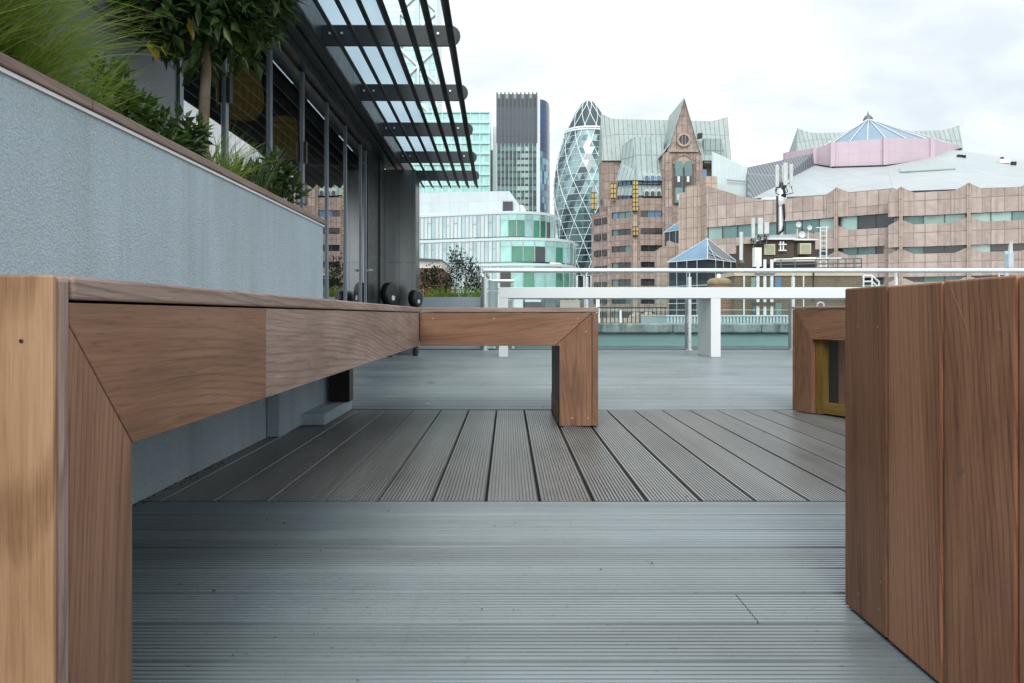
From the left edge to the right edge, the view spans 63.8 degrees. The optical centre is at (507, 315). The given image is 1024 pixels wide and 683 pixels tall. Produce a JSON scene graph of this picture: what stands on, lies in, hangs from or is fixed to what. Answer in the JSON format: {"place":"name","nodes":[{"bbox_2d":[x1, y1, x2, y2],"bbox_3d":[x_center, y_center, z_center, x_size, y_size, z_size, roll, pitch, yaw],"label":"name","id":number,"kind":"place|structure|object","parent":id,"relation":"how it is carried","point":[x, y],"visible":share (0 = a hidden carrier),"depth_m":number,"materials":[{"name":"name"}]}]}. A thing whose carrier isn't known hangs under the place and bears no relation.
{"place":"outdoors","nodes":[
{"label":"outdoors","id":0,"kind":"place"},
{"bbox_2d":[0,0,176,134],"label":"feather grass","id":1,"kind":"object","parent":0,"point":[47,54],"depth_m":1.84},
{"bbox_2d":[0,0,194,100],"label":"feather grass","id":2,"kind":"object","parent":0,"point":[28,9],"depth_m":1.65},
{"bbox_2d":[36,36,164,117],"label":"feather grass","id":3,"kind":"object","parent":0,"point":[104,101],"depth_m":2.11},
{"bbox_2d":[158,116,275,190],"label":"feather grass","id":4,"kind":"object","parent":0,"point":[230,158],"depth_m":3.00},
{"bbox_2d":[420,258,452,295],"bbox_3d":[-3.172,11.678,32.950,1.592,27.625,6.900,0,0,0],"label":"building","id":5,"kind":"structure","parent":0,"point":[424,262],"depth_m":30.00,"materials":[{"name":"white brick"}]},
{"bbox_2d":[385,110,491,192],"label":"glass building","id":6,"kind":"structure","parent":0,"point":[480,135],"depth_m":300.00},
{"bbox_2d":[420,191,577,347],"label":"office building","id":7,"kind":"structure","parent":0,"point":[495,229],"depth_m":119.50,"materials":[{"name":"white glass"}]},
{"bbox_2d":[423,217,437,238],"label":"window","id":8,"kind":"structure","parent":7,"relation":"in","point":[430,224],"depth_m":121.66,"materials":[{"name":"white glass"}]},
{"bbox_2d":[423,243,437,258],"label":"window","id":9,"kind":"structure","parent":7,"relation":"in","point":[430,250],"depth_m":121.66,"materials":[{"name":"white glass"}]},
{"bbox_2d":[438,216,452,238],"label":"window","id":10,"kind":"structure","parent":7,"relation":"in","point":[445,224],"depth_m":120.83,"materials":[{"name":"white glass"}]},
{"bbox_2d":[438,242,452,262],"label":"window","id":11,"kind":"structure","parent":7,"relation":"in","point":[443,247],"depth_m":120.83,"materials":[{"name":"white glass"}]},
{"bbox_2d":[453,215,467,237],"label":"window","id":12,"kind":"structure","parent":7,"relation":"in","point":[460,223],"depth_m":120.04,"materials":[{"name":"white glass"}]},
{"bbox_2d":[453,267,467,288],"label":"window","id":13,"kind":"structure","parent":7,"relation":"in","point":[463,279],"depth_m":120.07,"materials":[{"name":"white glass"}]},
{"bbox_2d":[453,242,468,262],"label":"window","id":14,"kind":"structure","parent":7,"relation":"in","point":[464,245],"depth_m":119.95,"materials":[{"name":"white glass"}]},
{"bbox_2d":[468,215,483,237],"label":"window","id":15,"kind":"structure","parent":7,"relation":"in","point":[475,222],"depth_m":119.25,"materials":[{"name":"white glass"}]},
{"bbox_2d":[468,241,483,262],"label":"window","id":16,"kind":"structure","parent":7,"relation":"in","point":[475,248],"depth_m":119.16,"materials":[{"name":"white glass"}]},
{"bbox_2d":[484,241,498,261],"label":"window","id":17,"kind":"structure","parent":7,"relation":"in","point":[491,248],"depth_m":118.44,"materials":[{"name":"white glass"}]},
{"bbox_2d":[484,266,498,288],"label":"window","id":18,"kind":"structure","parent":7,"relation":"in","point":[492,275],"depth_m":118.38,"materials":[{"name":"white glass"}]},
{"bbox_2d":[484,214,500,236],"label":"window","id":19,"kind":"structure","parent":7,"relation":"in","point":[491,222],"depth_m":118.44,"materials":[{"name":"white glass"}]},
{"bbox_2d":[499,214,507,236],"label":"curved window","id":20,"kind":"structure","parent":7,"relation":"in","point":[503,224],"depth_m":117.89,"materials":[{"name":"teal glass"}]},
{"bbox_2d":[499,240,510,261],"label":"curved window","id":21,"kind":"structure","parent":7,"relation":"in","point":[504,249],"depth_m":117.83,"materials":[{"name":"teal glass"}]},
{"bbox_2d":[499,266,510,286],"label":"curved window","id":22,"kind":"structure","parent":7,"relation":"in","point":[501,275],"depth_m":117.82,"materials":[{"name":"grey glass"}]},
{"bbox_2d":[503,201,512,210],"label":"attic window","id":23,"kind":"structure","parent":7,"relation":"in","point":[507,205],"depth_m":120.07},
{"bbox_2d":[508,214,515,236],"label":"curved window","id":24,"kind":"structure","parent":7,"relation":"in","point":[511,217],"depth_m":117.69,"materials":[{"name":"green glass"}]},
{"bbox_2d":[511,240,522,261],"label":"curved window","id":25,"kind":"structure","parent":7,"relation":"in","point":[517,249],"depth_m":117.54,"materials":[{"name":"green glass"}]},
{"bbox_2d":[511,266,522,286],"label":"curved window","id":26,"kind":"structure","parent":7,"relation":"in","point":[518,277],"depth_m":117.54,"materials":[{"name":"teal glass"}]},
{"bbox_2d":[516,214,524,236],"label":"curved window","id":27,"kind":"structure","parent":7,"relation":"in","point":[519,217],"depth_m":117.74,"materials":[{"name":"green glass"}]},
{"bbox_2d":[524,214,531,236],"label":"curved window","id":28,"kind":"structure","parent":7,"relation":"in","point":[527,217],"depth_m":118.00,"materials":[{"name":"teal glass"}]},
{"bbox_2d":[523,240,533,261],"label":"curved window","id":29,"kind":"structure","parent":7,"relation":"in","point":[528,252],"depth_m":117.63,"materials":[{"name":"green glass"}]},
{"bbox_2d":[523,266,533,286],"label":"curved window","id":30,"kind":"structure","parent":7,"relation":"in","point":[528,278],"depth_m":117.63,"materials":[{"name":"green glass"}]},
{"bbox_2d":[532,214,538,236],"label":"curved window","id":31,"kind":"structure","parent":7,"relation":"in","point":[535,218],"depth_m":118.47,"materials":[{"name":"green glass"}]},
{"bbox_2d":[534,240,544,261],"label":"curved window","id":32,"kind":"structure","parent":7,"relation":"in","point":[539,246],"depth_m":118.03,"materials":[{"name":"grey glass"}]},
{"bbox_2d":[534,266,544,286],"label":"curved window","id":33,"kind":"structure","parent":7,"relation":"in","point":[539,278],"depth_m":118.03,"materials":[{"name":"teal glass"}]},
{"bbox_2d":[539,215,544,237],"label":"curved window","id":34,"kind":"structure","parent":7,"relation":"in","point":[541,217],"depth_m":119.22,"materials":[{"name":"green glass"}]},
{"bbox_2d":[545,215,549,237],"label":"curved window","id":35,"kind":"structure","parent":7,"relation":"in","point":[547,218],"depth_m":120.04,"materials":[{"name":"grey glass"}]},
{"bbox_2d":[545,241,554,261],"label":"curved window","id":36,"kind":"structure","parent":7,"relation":"in","point":[549,245],"depth_m":118.74,"materials":[{"name":"teal glass"}]},
{"bbox_2d":[545,266,554,286],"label":"curved window","id":37,"kind":"structure","parent":7,"relation":"in","point":[549,277],"depth_m":118.70,"materials":[{"name":"teal glass"}]},
{"bbox_2d":[555,241,562,262],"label":"curved window","id":38,"kind":"structure","parent":7,"relation":"in","point":[558,245],"depth_m":119.74,"materials":[{"name":"green glass"}]},
{"bbox_2d":[555,267,562,286],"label":"curved window","id":39,"kind":"structure","parent":7,"relation":"in","point":[558,276],"depth_m":119.73,"materials":[{"name":"green glass"}]},
{"bbox_2d":[563,242,568,262],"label":"curved window","id":40,"kind":"structure","parent":7,"relation":"in","point":[565,245],"depth_m":120.83,"materials":[{"name":"teal glass"}]},
{"bbox_2d":[496,92,549,212],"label":"glass tower","id":41,"kind":"structure","parent":0,"point":[523,144],"depth_m":260.00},
{"bbox_2d":[508,299,591,307],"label":"building","id":42,"kind":"structure","parent":0,"point":[544,303],"depth_m":59.00,"materials":[{"name":"metal"}]},
{"bbox_2d":[553,99,602,275],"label":"glass tower","id":43,"kind":"structure","parent":0,"point":[576,175],"depth_m":416.16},
{"bbox_2d":[565,276,590,299],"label":"building","id":44,"kind":"structure","parent":0,"point":[580,281],"depth_m":190.00,"materials":[{"name":"white glass"}]},
{"bbox_2d":[596,299,654,322],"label":"stone wall","id":45,"kind":"structure","parent":0,"point":[620,316],"depth_m":24.00,"materials":[{"name":"stone"}]},
{"bbox_2d":[667,238,735,314],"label":"glass atrium","id":46,"kind":"object","parent":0,"point":[707,253],"visible":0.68,"depth_m":81.14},
{"bbox_2d":[442,0,1023,263],"label":"sky","id":47,"kind":"structure","parent":0,"point":[774,68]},
{"bbox_2d":[679,112,1023,286],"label":"office wing","id":48,"kind":"structure","parent":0,"point":[887,196],"depth_m":98.19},
{"bbox_2d":[655,241,678,314],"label":"stepped gable","id":49,"kind":"structure","parent":48,"relation":"on","point":[666,253],"depth_m":122.00,"materials":[{"name":"stone"}]},
{"bbox_2d":[663,222,678,245],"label":"glass atrium","id":50,"kind":"object","parent":48,"relation":"on","point":[672,234],"visible":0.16,"depth_m":131.18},
{"bbox_2d":[708,218,833,238],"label":"window","id":51,"kind":"structure","parent":48,"relation":"in","point":[726,231],"depth_m":102.40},
{"bbox_2d":[729,249,833,259],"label":"window","id":52,"kind":"structure","parent":48,"relation":"in","point":[823,251],"depth_m":98.26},
{"bbox_2d":[840,246,882,254],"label":"window","id":53,"kind":"structure","parent":48,"relation":"in","point":[877,249],"depth_m":95.19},
{"bbox_2d":[840,214,892,229],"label":"window","id":54,"kind":"structure","parent":48,"relation":"in","point":[880,220],"depth_m":94.89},
{"bbox_2d":[862,277,882,284],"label":"window","id":55,"kind":"structure","parent":48,"relation":"in","point":[880,279],"depth_m":94.38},
{"bbox_2d":[903,214,965,223],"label":"window","id":56,"kind":"structure","parent":48,"relation":"in","point":[931,219],"depth_m":89.88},
{"bbox_2d":[903,245,965,253],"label":"window","id":57,"kind":"structure","parent":48,"relation":"in","point":[932,249],"depth_m":89.88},
{"bbox_2d":[903,276,965,281],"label":"window","id":58,"kind":"structure","parent":48,"relation":"in","point":[939,278],"depth_m":89.88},
{"bbox_2d":[971,211,1023,220],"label":"window","id":59,"kind":"structure","parent":48,"relation":"in","point":[1016,215],"depth_m":87.22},
{"bbox_2d":[971,243,1023,251],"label":"window","id":60,"kind":"structure","parent":48,"relation":"in","point":[994,247],"depth_m":87.33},
{"bbox_2d":[787,125,962,197],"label":"office building","id":61,"kind":"structure","parent":0,"point":[804,140],"depth_m":170.69,"materials":[{"name":"metal"}]},
{"bbox_2d":[1004,241,1013,275],"bbox_3d":[21.868,-1.305,35.895,0.252,3.880,0.390,0,0,0],"label":"mast antenna","id":62,"kind":"object","parent":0,"point":[1009,258],"visible":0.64,"depth_m":35.80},
{"bbox_3d":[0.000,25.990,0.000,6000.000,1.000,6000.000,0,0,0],"label":"ground","id":63,"kind":"structure","parent":0,"visible":0},
{"bbox_2d":[383,0,441,111],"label":"glass tower","id":64,"kind":"structure","parent":63,"relation":"on","point":[393,9],"depth_m":520.00,"materials":[{"name":"glass"}]},
{"bbox_2d":[491,126,496,190],"bbox_3d":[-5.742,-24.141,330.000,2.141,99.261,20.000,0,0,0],"label":"slim building","id":65,"kind":"structure","parent":63,"relation":"on","point":[494,169],"depth_m":320.00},
{"bbox_2d":[496,323,787,347],"bbox_3d":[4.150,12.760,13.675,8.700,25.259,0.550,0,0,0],"label":"parapet wall","id":66,"kind":"structure","parent":63,"relation":"on","point":[672,335],"depth_m":13.50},
{"bbox_2d":[597,307,666,322],"bbox_3d":[3.017,0.400,20.020,1.703,1.214,0.040,0,0,0],"label":"metal fence","id":67,"kind":"object","parent":66,"relation":"on","point":[627,312],"visible":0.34,"depth_m":20.00,"materials":[{"name":"black metal"}]},
{"bbox_2d":[591,98,730,317],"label":"office building","id":68,"kind":"structure","parent":63,"relation":"on","point":[650,171],"depth_m":161.78,"materials":[{"name":"pink stone"}]},
{"bbox_2d":[612,211,630,218],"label":"window","id":69,"kind":"structure","parent":68,"relation":"in","point":[618,215],"depth_m":161.76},
{"bbox_2d":[612,229,630,235],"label":"window","id":70,"kind":"structure","parent":68,"relation":"in","point":[623,231],"depth_m":161.76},
{"bbox_2d":[612,246,630,252],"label":"window","id":71,"kind":"structure","parent":68,"relation":"in","point":[618,248],"depth_m":161.76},
{"bbox_2d":[612,262,630,267],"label":"window","id":72,"kind":"structure","parent":68,"relation":"in","point":[626,264],"depth_m":161.65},
{"bbox_2d":[612,279,630,285],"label":"window","id":73,"kind":"structure","parent":68,"relation":"in","point":[620,282],"depth_m":161.76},
{"bbox_2d":[612,299,630,303],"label":"window","id":74,"kind":"structure","parent":68,"relation":"in","point":[614,301],"depth_m":161.76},
{"bbox_2d":[641,279,654,285],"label":"window","id":75,"kind":"structure","parent":68,"relation":"in","point":[644,282],"depth_m":159.76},
{"bbox_2d":[641,211,661,216],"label":"window","id":76,"kind":"structure","parent":68,"relation":"in","point":[643,213],"depth_m":159.76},
{"bbox_2d":[641,228,661,233],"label":"window","id":77,"kind":"structure","parent":68,"relation":"in","point":[643,230],"depth_m":159.76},
{"bbox_2d":[641,245,661,250],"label":"window","id":78,"kind":"structure","parent":68,"relation":"in","point":[643,247],"depth_m":159.76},
{"bbox_2d":[675,161,682,202],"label":"lancet window","id":79,"kind":"structure","parent":68,"relation":"in","point":[678,165],"depth_m":158.29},
{"bbox_2d":[684,161,691,191],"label":"lancet window","id":80,"kind":"structure","parent":68,"relation":"in","point":[688,164],"depth_m":158.29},
{"bbox_2d":[641,315,787,322],"bbox_3d":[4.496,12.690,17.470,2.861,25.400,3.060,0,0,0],"label":"metal roof","id":81,"kind":"structure","parent":63,"relation":"on","point":[724,318],"depth_m":15.95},
{"bbox_2d":[707,274,730,314],"bbox_3d":[7.187,12.035,28.000,0.816,26.910,0.816,0,0,0],"label":"chimney","id":82,"kind":"object","parent":63,"relation":"on","point":[718,281],"visible":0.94,"depth_m":27.67,"materials":[{"name":"beige brick"}]},
{"bbox_2d":[716,227,863,314],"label":"plant building","id":83,"kind":"structure","parent":63,"relation":"on","point":[784,251],"depth_m":34.00,"materials":[{"name":"brown brick"}]},
{"bbox_2d":[738,232,743,267],"bbox_3d":[10.299,-2.860,36.425,0.232,1.674,0.350,0,0,0],"label":"aerial","id":84,"kind":"object","parent":83,"relation":"on","point":[741,260],"visible":0.91,"depth_m":36.33,"materials":[{"name":"metal"}]},
{"bbox_2d":[750,218,755,247],"bbox_3d":[10.830,-3.659,36.425,0.233,1.316,0.350,0,0,0],"label":"aerial","id":85,"kind":"object","parent":83,"relation":"on","point":[753,239],"visible":0.94,"depth_m":36.32,"materials":[{"name":"metal"}]},
{"bbox_2d":[757,218,762,243],"bbox_3d":[11.141,-3.748,36.425,0.255,1.138,0.350,0,0,0],"label":"aerial","id":86,"kind":"object","parent":83,"relation":"on","point":[759,227],"visible":1,"depth_m":36.30,"materials":[{"name":"metal"}]},
{"bbox_2d":[764,244,774,254],"bbox_3d":[11.699,-2.953,36.745,0.477,0.477,0.090,0,0,0],"label":"window","id":87,"kind":"structure","parent":83,"relation":"in","point":[769,249],"depth_m":36.70,"materials":[{"name":"beige glass"}]},
{"bbox_2d":[775,163,792,234],"bbox_3d":[12.521,-5.201,37.460,0.883,3.467,0.921,0,0,0],"label":"antenna mast","id":88,"kind":"object","parent":83,"relation":"on","point":[781,192],"visible":0.98,"depth_m":37.31,"materials":[{"name":"silver metal"}]},
{"bbox_2d":[797,243,810,254],"bbox_3d":[13.297,-2.991,36.920,0.486,0.473,0.440,0,0,0],"label":"window","id":89,"kind":"structure","parent":83,"relation":"in","point":[802,248],"depth_m":36.72,"materials":[{"name":"beige glass"}]},
{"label":"host building block","id":90,"kind":"structure","parent":63,"relation":"on","visible":0},
{"bbox_2d":[434,413,552,501],"bbox_3d":[1.250,0.650,5.125,16.500,0.279,13.250,0,0,0],"label":"deck substructure","id":91,"kind":"object","parent":90,"relation":"on","point":[491,462],"depth_m":2.84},
{"bbox_2d":[132,410,844,505],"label":"deck","id":92,"kind":"structure","parent":91,"relation":"on","point":[698,456],"depth_m":2.78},
{"bbox_2d":[0,52,351,504],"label":"planter","id":93,"kind":"object","parent":92,"relation":"on","point":[88,189],"visible":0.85,"depth_m":2.23,"materials":[{"name":"blue paint"}]},
{"bbox_2d":[76,51,175,142],"bbox_3d":[-1.083,-0.578,2.356,0.179,0.282,0.421,0,0,0],"label":"shrub","id":94,"kind":"object","parent":93,"relation":"in","point":[140,115],"visible":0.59,"depth_m":2.33,"materials":[{"name":"green plant"}]},
{"bbox_2d":[152,101,215,157],"bbox_3d":[-1.062,-0.570,2.666,0.191,0.236,0.418,0,0,0],"label":"shrub","id":95,"kind":"object","parent":93,"relation":"in","point":[188,137],"visible":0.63,"depth_m":2.64,"materials":[{"name":"green plant"}]},
{"bbox_2d":[107,0,307,159],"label":"bay tree","id":96,"kind":"object","parent":93,"relation":"on","point":[221,23],"visible":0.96,"depth_m":3.18,"materials":[{"name":"green plant"}]},
{"bbox_2d":[209,131,289,193],"bbox_3d":[-1.108,-0.578,3.423,0.453,0.338,0.418,0,0,0],"label":"spiky plant","id":97,"kind":"object","parent":93,"relation":"on","point":[265,184],"visible":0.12,"depth_m":3.40,"materials":[{"name":"green plant"}]},
{"bbox_2d":[236,142,312,206],"bbox_3d":[-1.115,-0.608,3.850,0.309,0.359,0.788,0,0,0],"label":"shrub","id":98,"kind":"object","parent":93,"relation":"on","point":[279,187],"visible":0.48,"depth_m":3.88,"materials":[{"name":"green plant"}]},
{"bbox_2d":[0,275,598,682],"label":"bench","id":99,"kind":"object","parent":92,"relation":"on","point":[98,377],"visible":1,"depth_m":0.81,"materials":[{"name":"brown wood"}]},
{"bbox_2d":[132,403,763,680],"bbox_3d":[0.304,0.486,2.807,2.549,0.004,3.485,0,0,0],"label":"deck grit","id":100,"kind":"object","parent":92,"relation":"on","point":[266,519],"visible":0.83,"depth_m":2.21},
{"bbox_2d":[791,306,844,416],"bbox_3d":[2.053,0.221,3.464,0.616,0.531,1.824,0,0,-20],"label":"bench","id":101,"kind":"object","parent":92,"relation":"on","point":[818,359],"visible":0.35,"depth_m":4.09,"materials":[{"name":"brown wood"}]},
{"bbox_2d":[132,502,938,682],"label":"deck","id":102,"kind":"structure","parent":91,"relation":"on","point":[714,592],"depth_m":1.44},
{"bbox_2d":[845,275,1023,682],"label":"bench","id":103,"kind":"object","parent":102,"relation":"on","point":[934,480],"visible":1,"depth_m":1.08,"materials":[{"name":"brown wood"}]},
{"bbox_2d":[351,350,792,412],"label":"deck","id":104,"kind":"structure","parent":91,"relation":"on","point":[515,380],"depth_m":6.10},
{"bbox_2d":[14,0,478,354],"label":"pavilion","id":105,"kind":"structure","parent":104,"relation":"on","point":[333,98],"depth_m":6.78,"materials":[{"name":"metal"}]},
{"bbox_2d":[380,282,398,356],"bbox_3d":[-1.397,0.049,9.749,0.106,0.881,0.273,0,0,28],"label":"bollard","id":106,"kind":"object","parent":104,"relation":"on","point":[389,293],"visible":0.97,"depth_m":9.68,"materials":[{"name":"black plastic"}]},
{"bbox_2d":[408,290,422,355],"bbox_3d":[-1.123,0.090,9.999,0.106,0.800,0.207,0,0,28],"label":"bollard","id":107,"kind":"object","parent":104,"relation":"on","point":[415,298],"visible":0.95,"depth_m":9.95,"materials":[{"name":"black plastic"}]},
{"bbox_2d":[499,287,859,356],"bbox_3d":[3.146,0.078,10.035,6.509,0.821,0.670,0,0,0],"label":"table","id":108,"kind":"object","parent":104,"relation":"on","point":[709,321],"visible":0.73,"depth_m":9.70,"materials":[{"name":"white paint"}]},
{"bbox_2d":[481,268,1023,350],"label":"guard rail","id":109,"kind":"object","parent":104,"relation":"on","point":[492,293],"visible":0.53,"depth_m":11.48,"materials":[{"name":"silver metal"}]},
{"bbox_2d":[491,279,513,347],"bbox_3d":[-0.087,0.109,13.000,0.372,1.362,0.056,0,0,0],"label":"side rail","id":110,"kind":"object","parent":109,"relation":"attached to","point":[505,281],"visible":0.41,"depth_m":12.98,"materials":[{"name":"silver metal"}]},
{"bbox_2d":[420,348,790,349],"bbox_3d":[1.250,0.632,11.810,16.500,0.315,0.120,0,0,0],"label":"terrace edge","id":111,"kind":"object","parent":90,"relation":"on","point":[625,349],"depth_m":11.75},
{"bbox_2d":[420,297,480,348],"bbox_3d":[-0.820,0.112,12.635,0.921,0.756,1.730,0,0,0],"label":"planter","id":112,"kind":"object","parent":111,"relation":"on","point":[451,302],"visible":0.17,"depth_m":11.77,"materials":[{"name":"metal"}]},
{"bbox_2d":[420,262,440,296],"bbox_3d":[-1.223,-0.485,12.692,0.392,0.679,0.671,0,0,0],"label":"shrub","id":113,"kind":"object","parent":112,"relation":"in","point":[424,280],"visible":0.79,"depth_m":12.59,"materials":[{"name":"green plant"}]},
{"bbox_2d":[420,284,440,296],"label":"grass tuft","id":114,"kind":"object","parent":112,"relation":"on","point":[429,294],"visible":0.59,"depth_m":12.03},
{"bbox_2d":[429,265,452,295],"bbox_3d":[-1.016,-0.468,12.710,0.415,0.642,0.687,0,0,0],"label":"shrub","id":115,"kind":"object","parent":112,"relation":"in","point":[440,284],"visible":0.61,"depth_m":12.62,"materials":[{"name":"green plant"}]},
{"bbox_2d":[437,286,459,296],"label":"grass tuft","id":116,"kind":"object","parent":112,"relation":"on","point":[442,293],"visible":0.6,"depth_m":12.07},
{"bbox_2d":[446,244,464,295],"bbox_3d":[-0.820,-0.646,12.699,0.360,0.884,0.648,0,0,0],"label":"shrub","id":117,"kind":"object","parent":112,"relation":"in","point":[455,261],"visible":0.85,"depth_m":12.65,"materials":[{"name":"green plant"}]},
{"bbox_2d":[457,251,471,296],"bbox_3d":[-0.661,-0.600,12.706,0.275,0.869,0.681,0,0,0],"label":"shrub","id":118,"kind":"object","parent":112,"relation":"in","point":[465,282],"visible":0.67,"depth_m":12.63,"materials":[{"name":"green plant"}]},
{"bbox_2d":[466,256,481,295],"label":"shrub","id":119,"kind":"object","parent":112,"relation":"in","point":[474,277],"visible":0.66,"depth_m":12.57,"materials":[{"name":"green plant"}]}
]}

